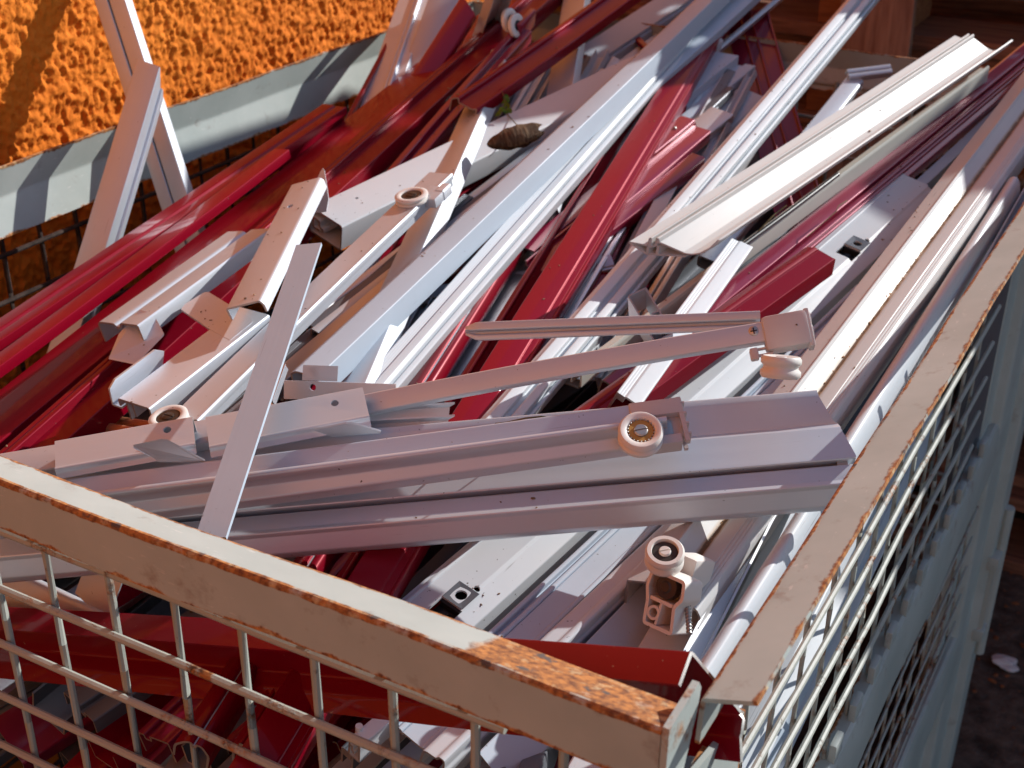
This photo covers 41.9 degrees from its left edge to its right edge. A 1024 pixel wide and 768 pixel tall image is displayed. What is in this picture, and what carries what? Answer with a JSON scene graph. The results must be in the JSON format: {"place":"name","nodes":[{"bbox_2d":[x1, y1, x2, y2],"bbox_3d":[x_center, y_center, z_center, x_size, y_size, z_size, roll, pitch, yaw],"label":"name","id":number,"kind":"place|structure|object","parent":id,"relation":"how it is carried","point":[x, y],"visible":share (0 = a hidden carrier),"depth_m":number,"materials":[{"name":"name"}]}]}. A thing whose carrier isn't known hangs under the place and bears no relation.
{"place":"outdoors","nodes":[
{"label":"outdoors","id":0,"kind":"place"},
{"bbox_2d":[375,37,693,387],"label":"white profile","id":1,"kind":"object","parent":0,"point":[419,342],"visible":0.6,"depth_m":1.18,"materials":[{"name":"metal"}]},
{"bbox_2d":[291,0,730,381],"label":"aluminium profile","id":2,"kind":"object","parent":1,"relation":"on","point":[406,292],"visible":0.98,"depth_m":1.20,"materials":[{"name":"metal"}]},
{"bbox_2d":[342,43,512,382],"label":"aluminium profile","id":3,"kind":"object","parent":2,"relation":"on","point":[426,229],"visible":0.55,"depth_m":1.21,"materials":[{"name":"silver metal"}]},
{"bbox_2d":[148,172,452,423],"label":"aluminium profile","id":4,"kind":"object","parent":3,"relation":"on","point":[222,389],"visible":0.92,"depth_m":1.08,"materials":[{"name":"silver metal"}]},
{"bbox_2d":[284,365,395,398],"bbox_3d":[-0.122,0.000,0.950,0.082,0.024,0.008,2,6,9],"label":"aluminium offcut","id":5,"kind":"object","parent":3,"relation":"on","point":[317,376],"visible":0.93,"depth_m":0.95,"materials":[{"name":"silver metal"}]},
{"bbox_2d":[387,8,535,170],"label":"red profile","id":6,"kind":"object","parent":3,"relation":"on","point":[517,27],"visible":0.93,"depth_m":1.46,"materials":[{"name":"red paint"}]},
{"bbox_2d":[309,38,722,249],"bbox_3d":[0.033,-0.280,1.428,0.042,0.029,0.636,34,46,25],"label":"square tube","id":7,"kind":"object","parent":3,"relation":"on","point":[347,218],"visible":0.54,"depth_m":1.31,"materials":[{"name":"metal"}]},
{"bbox_2d":[487,123,544,149],"bbox_3d":[0.003,-0.243,1.311,0.058,0.022,0.025,-17,44,-6],"label":"dried leaf","id":8,"kind":"object","parent":7,"relation":"on","point":[518,136],"visible":1,"depth_m":1.30,"materials":[{"name":"brown plant"}]},
{"bbox_2d":[449,0,640,114],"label":"red profile","id":9,"kind":"object","parent":3,"relation":"on","point":[524,67],"visible":1,"depth_m":1.48,"materials":[{"name":"paint"}]},
{"bbox_2d":[645,0,760,105],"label":"aluminium profile","id":10,"kind":"object","parent":2,"relation":"on","point":[726,18],"visible":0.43,"depth_m":1.59,"materials":[{"name":"metal"}]},
{"bbox_2d":[890,484,1023,767],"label":"ground","id":11,"kind":"structure","parent":0,"point":[988,735],"depth_m":2.04,"materials":[{"name":"black asphalt"}]},
{"bbox_2d":[0,0,561,767],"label":"stucco wall","id":12,"kind":"structure","parent":11,"relation":"on","point":[60,82],"depth_m":1.45,"materials":[{"name":"orange paint"}]},
{"bbox_2d":[0,0,1023,767],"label":"container","id":13,"kind":"object","parent":11,"relation":"on","point":[892,682],"visible":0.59,"depth_m":0.83,"materials":[{"name":"grey metal"}]},
{"bbox_2d":[0,696,94,767],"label":"buried profile","id":14,"kind":"object","parent":13,"relation":"in","point":[51,740],"visible":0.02,"depth_m":1.04,"materials":[{"name":"red paint"}]},
{"bbox_2d":[88,694,174,767],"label":"buried profile","id":15,"kind":"object","parent":13,"relation":"in","point":[117,731],"visible":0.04,"depth_m":1.00,"materials":[{"name":"red paint"}]},
{"bbox_2d":[227,567,475,753],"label":"buried profile","id":16,"kind":"object","parent":15,"relation":"on","point":[233,735],"depth_m":0.93,"materials":[{"name":"red paint"}]},
{"bbox_2d":[697,76,863,268],"bbox_3d":[0.287,-0.228,1.396,0.021,0.016,0.392,25,48,20],"label":"square tube","id":17,"kind":"object","parent":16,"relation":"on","point":[846,92],"visible":0.35,"depth_m":1.46,"materials":[{"name":"silver metal"}]},
{"bbox_2d":[115,417,148,426],"bbox_3d":[-0.256,0.036,1.027,0.132,0.010,0.008,7,59,16],"label":"copper pipe","id":18,"kind":"object","parent":13,"relation":"in","point":[126,421],"visible":0.08,"depth_m":1.03,"materials":[{"name":"metal"}]},
{"bbox_2d":[222,194,472,413],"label":"aluminium profile","id":19,"kind":"object","parent":18,"relation":"on","point":[302,341],"visible":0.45,"depth_m":1.11,"materials":[{"name":"metal"}]},
{"bbox_2d":[276,144,442,403],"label":"narrow profile","id":20,"kind":"object","parent":19,"relation":"on","point":[287,400],"visible":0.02,"depth_m":1.10,"materials":[{"name":"silver metal"}]},
{"bbox_2d":[306,168,512,330],"bbox_3d":[-0.048,-0.164,1.282,0.012,0.010,0.458,27,45,20],"label":"aluminium strip","id":21,"kind":"object","parent":20,"relation":"on","point":[342,300],"visible":0.26,"depth_m":1.18,"materials":[{"name":"metal"}]},
{"bbox_2d":[328,138,544,307],"bbox_3d":[-0.054,-0.168,1.295,0.010,0.012,0.457,28,45,20],"label":"aluminium strip","id":22,"kind":"object","parent":20,"relation":"on","point":[362,277],"visible":0.3,"depth_m":1.31,"materials":[{"name":"metal"}]},
{"bbox_2d":[310,194,484,334],"bbox_3d":[-0.044,-0.160,1.271,0.010,0.010,0.459,27,44,19],"label":"aluminium strip","id":23,"kind":"object","parent":19,"relation":"on","point":[322,325],"visible":0.25,"depth_m":1.15,"materials":[{"name":"silver metal"}]},
{"bbox_2d":[94,0,204,252],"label":"aluminium profile","id":24,"kind":"object","parent":13,"relation":"on","point":[128,49],"visible":0.46,"depth_m":1.35,"materials":[{"name":"silver metal"}]},
{"bbox_2d":[32,401,444,734],"bbox_3d":[-0.041,-0.026,1.341,0.035,0.022,1.071,36,48,14],"label":"buried profile","id":25,"kind":"object","parent":13,"relation":"in","point":[49,698],"visible":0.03,"depth_m":1.01,"materials":[{"name":"metal"}]},
{"bbox_2d":[218,542,467,767],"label":"scrap profile","id":26,"kind":"object","parent":13,"relation":"in","point":[445,553],"visible":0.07,"depth_m":1.03,"materials":[{"name":"metal"}]},
{"bbox_2d":[172,249,524,767],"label":"red profile","id":27,"kind":"object","parent":13,"relation":"in","point":[219,711],"visible":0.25,"depth_m":0.89,"materials":[{"name":"paint"}]},
{"bbox_2d":[450,197,571,376],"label":"narrow profile","id":28,"kind":"object","parent":27,"relation":"on","point":[508,289],"visible":0.2,"depth_m":1.20,"materials":[{"name":"metal"}]},
{"bbox_2d":[545,0,590,213],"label":"aluminium profile","id":29,"kind":"object","parent":27,"relation":"on","point":[565,72],"visible":0.26,"depth_m":1.53,"materials":[{"name":"silver metal"}]},
{"bbox_2d":[523,116,694,253],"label":"red profile","id":30,"kind":"object","parent":27,"relation":"on","point":[679,126],"visible":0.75,"depth_m":1.29,"materials":[{"name":"red paint"}]},
{"bbox_2d":[694,107,733,143],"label":"aluminium profile","id":31,"kind":"object","parent":30,"relation":"on","point":[714,121],"visible":0.17,"depth_m":1.47,"materials":[{"name":"metal"}]},
{"bbox_2d":[0,607,744,762],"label":"red profile","id":32,"kind":"object","parent":13,"relation":"in","point":[211,645],"visible":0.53,"depth_m":0.80,"materials":[{"name":"paint"}]},
{"bbox_2d":[2,575,121,611],"bbox_3d":[-0.322,0.138,0.923,0.128,0.054,0.006,18,8,24],"label":"aluminium offcut","id":33,"kind":"object","parent":32,"relation":"on","point":[91,592],"visible":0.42,"depth_m":0.91,"materials":[{"name":"beige metal"}]},
{"bbox_2d":[232,117,636,759],"bbox_3d":[0.018,-0.094,1.199,0.016,0.024,1.103,20,40,8],"label":"red profile","id":34,"kind":"object","parent":32,"relation":"on","point":[532,273],"visible":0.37,"depth_m":1.17,"materials":[{"name":"paint"}]},
{"bbox_2d":[525,123,710,270],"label":"red profile","id":35,"kind":"object","parent":34,"relation":"on","point":[693,138],"visible":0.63,"depth_m":1.37,"materials":[{"name":"red paint"}]},
{"bbox_2d":[609,153,704,237],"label":"red profile","id":36,"kind":"object","parent":34,"relation":"on","point":[683,172],"visible":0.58,"depth_m":1.34,"materials":[{"name":"red paint"}]},
{"bbox_2d":[138,259,667,762],"bbox_3d":[-0.006,0.018,1.282,0.033,0.020,0.953,8,35,33],"label":"buried profile","id":37,"kind":"object","parent":13,"relation":"in","point":[152,731],"visible":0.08,"depth_m":0.96,"materials":[{"name":"red paint"}]},
{"bbox_2d":[0,390,855,582],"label":"aluminium profile","id":38,"kind":"object","parent":13,"relation":"in","point":[767,454],"visible":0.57,"depth_m":0.88,"materials":[{"name":"silver metal"}]},
{"bbox_2d":[0,420,209,475],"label":"aluminium strip","id":39,"kind":"object","parent":38,"relation":"on","point":[41,458],"visible":0.12,"depth_m":0.89,"materials":[{"name":"silver metal"}]},
{"bbox_2d":[108,292,269,418],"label":"aluminium profile","id":40,"kind":"object","parent":38,"relation":"on","point":[151,382],"visible":0.97,"depth_m":0.99,"materials":[{"name":"silver metal"}]},
{"bbox_2d":[226,178,326,319],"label":"aluminium profile","id":41,"kind":"object","parent":40,"relation":"on","point":[263,276],"visible":0.99,"depth_m":1.08,"materials":[{"name":"silver metal"}]},
{"bbox_2d":[0,0,562,453],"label":"red profile","id":42,"kind":"object","parent":38,"relation":"on","point":[84,406],"visible":0.59,"depth_m":1.31,"materials":[{"name":"paint"}]},
{"bbox_2d":[98,228,268,363],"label":"aluminium profile","id":43,"kind":"object","parent":42,"relation":"on","point":[138,321],"visible":0.96,"depth_m":1.08,"materials":[{"name":"silver metal"}]},
{"bbox_2d":[0,397,691,537],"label":"aluminium profile","id":44,"kind":"object","parent":38,"relation":"on","point":[644,429],"visible":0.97,"depth_m":0.86,"materials":[{"name":"silver metal"}]},
{"bbox_2d":[55,417,204,478],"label":"bracket profile","id":45,"kind":"object","parent":44,"relation":"on","point":[170,441],"visible":0.98,"depth_m":0.86,"materials":[{"name":"silver metal"}]},
{"bbox_2d":[198,243,321,538],"bbox_3d":[-0.161,-0.006,0.873,0.020,0.004,0.277,-4,43,11],"label":"flat strip","id":46,"kind":"object","parent":44,"relation":"on","point":[219,513],"visible":0.94,"depth_m":0.86,"materials":[{"name":"silver metal"}]},
{"bbox_2d":[205,387,380,457],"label":"bracket profile","id":47,"kind":"object","parent":44,"relation":"on","point":[340,413],"visible":0.9,"depth_m":0.88,"materials":[{"name":"silver metal"}]},
{"bbox_2d":[364,308,814,415],"bbox_3d":[0.042,0.001,0.881,0.318,0.050,0.046,-10,-12,6],"label":"roller strut","id":48,"kind":"object","parent":47,"relation":"on","point":[774,335],"visible":1,"depth_m":0.89,"materials":[{"name":"silver metal"}]},
{"bbox_2d":[370,402,454,427],"bbox_3d":[-0.076,0.025,0.921,0.075,0.020,0.013,-3,-13,2],"label":"aluminium offcut","id":49,"kind":"object","parent":38,"relation":"on","point":[431,413],"visible":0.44,"depth_m":0.93,"materials":[{"name":"silver metal"}]},
{"bbox_2d":[63,196,832,732],"bbox_3d":[0.033,0.013,1.270,0.041,0.015,1.019,29,46,34],"label":"buried profile","id":50,"kind":"object","parent":13,"relation":"in","point":[101,710],"visible":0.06,"depth_m":0.98,"materials":[{"name":"metal"}]},
{"bbox_2d":[226,231,444,412],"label":"aluminium profile","id":51,"kind":"object","parent":50,"relation":"on","point":[299,357],"visible":0.16,"depth_m":1.10,"materials":[{"name":"metal"}]},
{"bbox_2d":[181,209,774,767],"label":"buried profile","id":52,"kind":"object","parent":13,"relation":"in","point":[691,269],"visible":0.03,"depth_m":1.26,"materials":[{"name":"metal"}]},
{"bbox_2d":[229,28,730,767],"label":"red profile","id":53,"kind":"object","parent":13,"relation":"in","point":[287,740],"visible":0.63,"depth_m":1.14,"materials":[{"name":"paint"}]},
{"bbox_2d":[562,94,701,318],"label":"narrow profile","id":54,"kind":"object","parent":53,"relation":"on","point":[586,287],"visible":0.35,"depth_m":1.23,"materials":[{"name":"metal"}]},
{"bbox_2d":[481,0,879,418],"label":"white profile","id":55,"kind":"object","parent":53,"relation":"on","point":[634,269],"visible":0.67,"depth_m":1.28,"materials":[{"name":"metal"}]},
{"bbox_2d":[564,73,723,388],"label":"narrow profile","id":56,"kind":"object","parent":55,"relation":"on","point":[660,204],"visible":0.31,"depth_m":1.30,"materials":[{"name":"metal"}]},
{"bbox_2d":[590,70,756,380],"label":"narrow profile","id":57,"kind":"object","parent":55,"relation":"on","point":[715,143],"visible":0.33,"depth_m":1.48,"materials":[{"name":"silver metal"}]},
{"bbox_2d":[596,152,755,388],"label":"narrow profile","id":58,"kind":"object","parent":57,"relation":"on","point":[664,282],"visible":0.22,"depth_m":1.23,"materials":[{"name":"metal"}]},
{"bbox_2d":[505,0,693,114],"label":"sheet profile","id":59,"kind":"object","parent":13,"relation":"on","point":[618,40],"visible":0.31,"depth_m":1.75,"materials":[{"name":"metal"}]},
{"bbox_2d":[465,311,759,340],"bbox_3d":[0.070,-0.041,0.956,0.211,0.014,0.011,-2,1,9],"label":"aluminium strip","id":60,"kind":"object","parent":13,"relation":"in","point":[600,326],"visible":0.94,"depth_m":0.95,"materials":[{"name":"silver metal"}]},
{"bbox_2d":[401,174,931,631],"bbox_3d":[0.164,-0.006,1.093,0.050,0.029,0.765,30,47,27],"label":"white board","id":61,"kind":"object","parent":13,"relation":"in","point":[514,572],"visible":0.34,"depth_m":1.05,"materials":[{"name":"metal"}]},
{"bbox_2d":[607,238,752,407],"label":"white profile","id":62,"kind":"object","parent":61,"relation":"on","point":[640,383],"visible":0.79,"depth_m":1.08,"materials":[{"name":"metal"}]},
{"bbox_2d":[628,287,672,341],"bbox_3d":[0.106,-0.046,1.028,0.016,0.031,0.045,-25,65,-5],"label":"square tube","id":63,"kind":"object","parent":62,"relation":"on","point":[641,299],"visible":0.42,"depth_m":1.03,"materials":[{"name":"silver metal"}]},
{"bbox_2d":[573,247,835,410],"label":"red profile","id":64,"kind":"object","parent":61,"relation":"on","point":[789,281],"visible":0.43,"depth_m":1.10,"materials":[{"name":"paint"}]},
{"bbox_2d":[836,107,995,252],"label":"aluminium profile","id":65,"kind":"object","parent":61,"relation":"on","point":[931,176],"visible":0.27,"depth_m":1.37,"materials":[{"name":"metal"}]},
{"bbox_2d":[728,4,823,237],"bbox_3d":[0.321,-0.263,1.566,0.058,0.012,0.562,-8,53,4],"label":"ribbed sheet","id":66,"kind":"object","parent":13,"relation":"on","point":[765,60],"visible":0.17,"depth_m":1.66,"materials":[{"name":"red paint"}]},
{"bbox_2d":[737,503,876,767],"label":"buried profile","id":67,"kind":"object","parent":13,"relation":"in","point":[754,712],"visible":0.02,"depth_m":0.92,"materials":[{"name":"metal"}]},
{"bbox_2d":[597,43,1023,392],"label":"burgundy profile","id":68,"kind":"object","parent":13,"relation":"on","point":[916,154],"visible":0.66,"depth_m":1.32,"materials":[{"name":"paint"}]},
{"bbox_2d":[570,66,988,386],"bbox_3d":[0.283,-0.174,1.253,0.014,0.020,0.714,28,46,31],"label":"plastic profile","id":69,"kind":"object","parent":68,"relation":"on","point":[857,167],"visible":0.72,"depth_m":1.28,"materials":[{"name":"white plastic"}]},
{"bbox_2d":[629,34,1012,256],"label":"cream profile","id":70,"kind":"object","parent":69,"relation":"on","point":[716,216],"visible":1,"depth_m":1.25,"materials":[{"name":"metal"}]},
{"bbox_2d":[746,408,933,767],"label":"buried profile","id":71,"kind":"object","parent":13,"relation":"in","point":[815,642],"visible":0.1,"depth_m":1.02,"materials":[{"name":"metal"}]},
{"bbox_2d":[701,177,1019,677],"bbox_3d":[0.262,0.035,0.999,0.020,0.030,0.854,21,42,23],"label":"white profile","id":72,"kind":"object","parent":13,"relation":"in","point":[901,369],"visible":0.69,"depth_m":1.02,"materials":[{"name":"metal"}]},
{"bbox_2d":[683,515,775,660],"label":"aluminium profile","id":73,"kind":"object","parent":72,"relation":"on","point":[700,641],"visible":0.34,"depth_m":0.85,"materials":[{"name":"metal"}]},
{"bbox_2d":[624,72,1023,628],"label":"white profile","id":74,"kind":"object","parent":73,"relation":"on","point":[872,322],"visible":0.78,"depth_m":1.11,"materials":[{"name":"metal"}]},
{"bbox_2d":[772,378,961,767],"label":"buried profile","id":75,"kind":"object","parent":13,"relation":"in","point":[856,602],"visible":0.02,"depth_m":1.13,"materials":[{"name":"metal"}]},
{"label":"aluminium profile","id":76,"kind":"object","parent":13,"relation":"in","visible":0},
{"bbox_2d":[0,0,514,449],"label":"red profile","id":77,"kind":"object","parent":76,"relation":"on","point":[36,390],"visible":0.25,"depth_m":1.22,"materials":[{"name":"paint"}]},
{"bbox_2d":[0,149,290,378],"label":"red profile","id":78,"kind":"object","parent":77,"relation":"on","point":[23,348],"visible":1,"depth_m":1.16,"materials":[{"name":"paint"}]},
{"bbox_2d":[0,104,347,351],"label":"red profile","id":79,"kind":"object","parent":77,"relation":"on","point":[301,135],"visible":0.8,"depth_m":1.25,"materials":[{"name":"paint"}]},
{"bbox_2d":[360,0,427,106],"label":"aluminium profile","id":80,"kind":"object","parent":77,"relation":"on","point":[395,63],"visible":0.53,"depth_m":1.60,"materials":[{"name":"silver metal"}]},
{"bbox_2d":[383,0,457,172],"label":"aluminium profile","id":81,"kind":"object","parent":77,"relation":"on","point":[436,14],"visible":0.18,"depth_m":1.61,"materials":[{"name":"metal"}]},
{"bbox_2d":[411,0,476,74],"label":"burgundy profile","id":82,"kind":"object","parent":77,"relation":"on","point":[451,35],"visible":0.38,"depth_m":1.56,"materials":[{"name":"paint"}]},
{"bbox_2d":[472,0,510,35],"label":"white profile","id":83,"kind":"object","parent":77,"relation":"on","point":[491,10],"visible":0.36,"depth_m":1.57,"materials":[{"name":"beige metal"}]},
{"label":"buried profile","id":84,"kind":"object","parent":13,"relation":"in","visible":0},
{"bbox_2d":[501,748,558,767],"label":"scrap profile","id":85,"kind":"object","parent":84,"relation":"on","point":[547,758],"visible":0.07,"depth_m":0.79,"materials":[{"name":"metal"}]},
{"bbox_2d":[419,524,670,767],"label":"white profile","id":86,"kind":"object","parent":85,"relation":"on","point":[586,618],"visible":0.23,"depth_m":0.85,"materials":[{"name":"metal"}]},
{"bbox_2d":[388,285,856,763],"bbox_3d":[0.123,0.072,0.978,0.031,0.023,0.594,33,48,23],"label":"white profile","id":87,"kind":"object","parent":86,"relation":"on","point":[566,587],"visible":0.36,"depth_m":0.89,"materials":[{"name":"metal"}]},
{"bbox_2d":[348,719,389,762],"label":"white profile","id":88,"kind":"object","parent":87,"relation":"on","point":[376,731],"visible":0.5,"depth_m":0.79,"materials":[{"name":"metal"}]},
{"bbox_2d":[481,583,649,767],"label":"white profile","id":89,"kind":"object","parent":85,"relation":"on","point":[624,625],"visible":0.07,"depth_m":0.85,"materials":[{"name":"metal"}]},
{"bbox_2d":[712,514,789,642],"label":"white profile","id":90,"kind":"object","parent":89,"relation":"on","point":[762,556],"visible":0.18,"depth_m":0.93,"materials":[{"name":"beige metal"}]},
{"bbox_2d":[569,611,697,767],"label":"white profile","id":91,"kind":"object","parent":85,"relation":"on","point":[653,638],"visible":0.06,"depth_m":0.85,"materials":[{"name":"metal"}]},
{"bbox_2d":[643,536,714,634],"bbox_3d":[0.105,0.122,0.837,0.038,0.057,0.063,24,36,37],"label":"roller carriage","id":92,"kind":"object","parent":91,"relation":"on","point":[679,578],"visible":1,"depth_m":0.82,"materials":[{"name":"plastic"}]},
{"label":"buried profile","id":93,"kind":"object","parent":13,"relation":"in","visible":0},
{"bbox_2d":[63,578,79,590],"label":"buried profile","id":94,"kind":"object","parent":93,"relation":"on","point":[73,584],"visible":0.01,"depth_m":1.13,"materials":[{"name":"metal"}]},
{"bbox_2d":[297,151,759,399],"bbox_3d":[-0.097,-0.045,1.395,1.143,0.023,0.036,-30,56,-31],"label":"buried profile","id":95,"kind":"object","parent":94,"relation":"on","point":[755,159],"visible":0.01,"depth_m":1.66,"materials":[{"name":"metal"}]},
{"bbox_2d":[125,267,459,419],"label":"buried profile","id":96,"kind":"object","parent":95,"relation":"on","point":[144,415],"depth_m":1.24,"materials":[{"name":"metal"}]},
{"bbox_2d":[123,307,273,416],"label":"buried profile","id":97,"kind":"object","parent":96,"relation":"on","point":[269,312],"depth_m":1.36,"materials":[{"name":"metal"}]},
{"bbox_2d":[47,59,162,352],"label":"aluminium profile","id":98,"kind":"object","parent":97,"relation":"on","point":[121,177],"visible":0.55,"depth_m":1.28,"materials":[{"name":"silver metal"}]},
{"label":"buried profile","id":99,"kind":"object","parent":13,"relation":"in","visible":0},
{"bbox_2d":[766,352,966,767],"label":"buried profile","id":100,"kind":"object","parent":99,"relation":"on","point":[881,528],"visible":0.02,"depth_m":1.18,"materials":[{"name":"metal"}]},
{"bbox_2d":[826,0,916,179],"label":"wooden plank","id":101,"kind":"object","parent":11,"relation":"on","point":[886,27],"depth_m":1.99,"materials":[{"name":"brown wood"}]},
{"bbox_2d":[891,417,1023,575],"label":"wooden pallet","id":102,"kind":"object","parent":11,"relation":"on","point":[1014,560],"depth_m":2.36,"materials":[{"name":"brown wood"}]},
{"label":"narrow profile","id":103,"kind":"object","parent":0,"visible":0},
{"bbox_2d":[562,52,754,203],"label":"aluminium profile","id":104,"kind":"object","parent":103,"relation":"on","point":[718,67],"visible":0.27,"depth_m":1.56,"materials":[{"name":"metal"}]},
{"bbox_3d":[0.726,-0.250,2.647,1.207,0.145,0.803,16,31,26],"label":"wooden pallet","id":105,"kind":"object","parent":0,"visible":0},
{"bbox_2d":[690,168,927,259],"bbox_3d":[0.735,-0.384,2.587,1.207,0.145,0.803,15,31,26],"label":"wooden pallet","id":106,"kind":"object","parent":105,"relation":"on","point":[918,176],"depth_m":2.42,"materials":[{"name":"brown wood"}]},
{"bbox_2d":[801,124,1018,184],"bbox_3d":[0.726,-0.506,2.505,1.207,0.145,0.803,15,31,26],"label":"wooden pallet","id":107,"kind":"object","parent":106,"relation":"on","point":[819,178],"depth_m":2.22,"materials":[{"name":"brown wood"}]},
{"bbox_2d":[617,0,1023,147],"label":"wooden pallet","id":108,"kind":"object","parent":107,"relation":"on","point":[811,102],"visible":0.05,"depth_m":2.20,"materials":[{"name":"brown wood"}]},
{"bbox_2d":[560,0,1023,59],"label":"wooden pallet","id":109,"kind":"object","parent":108,"relation":"on","point":[812,19],"visible":0.34,"depth_m":2.10,"materials":[{"name":"brown wood"}]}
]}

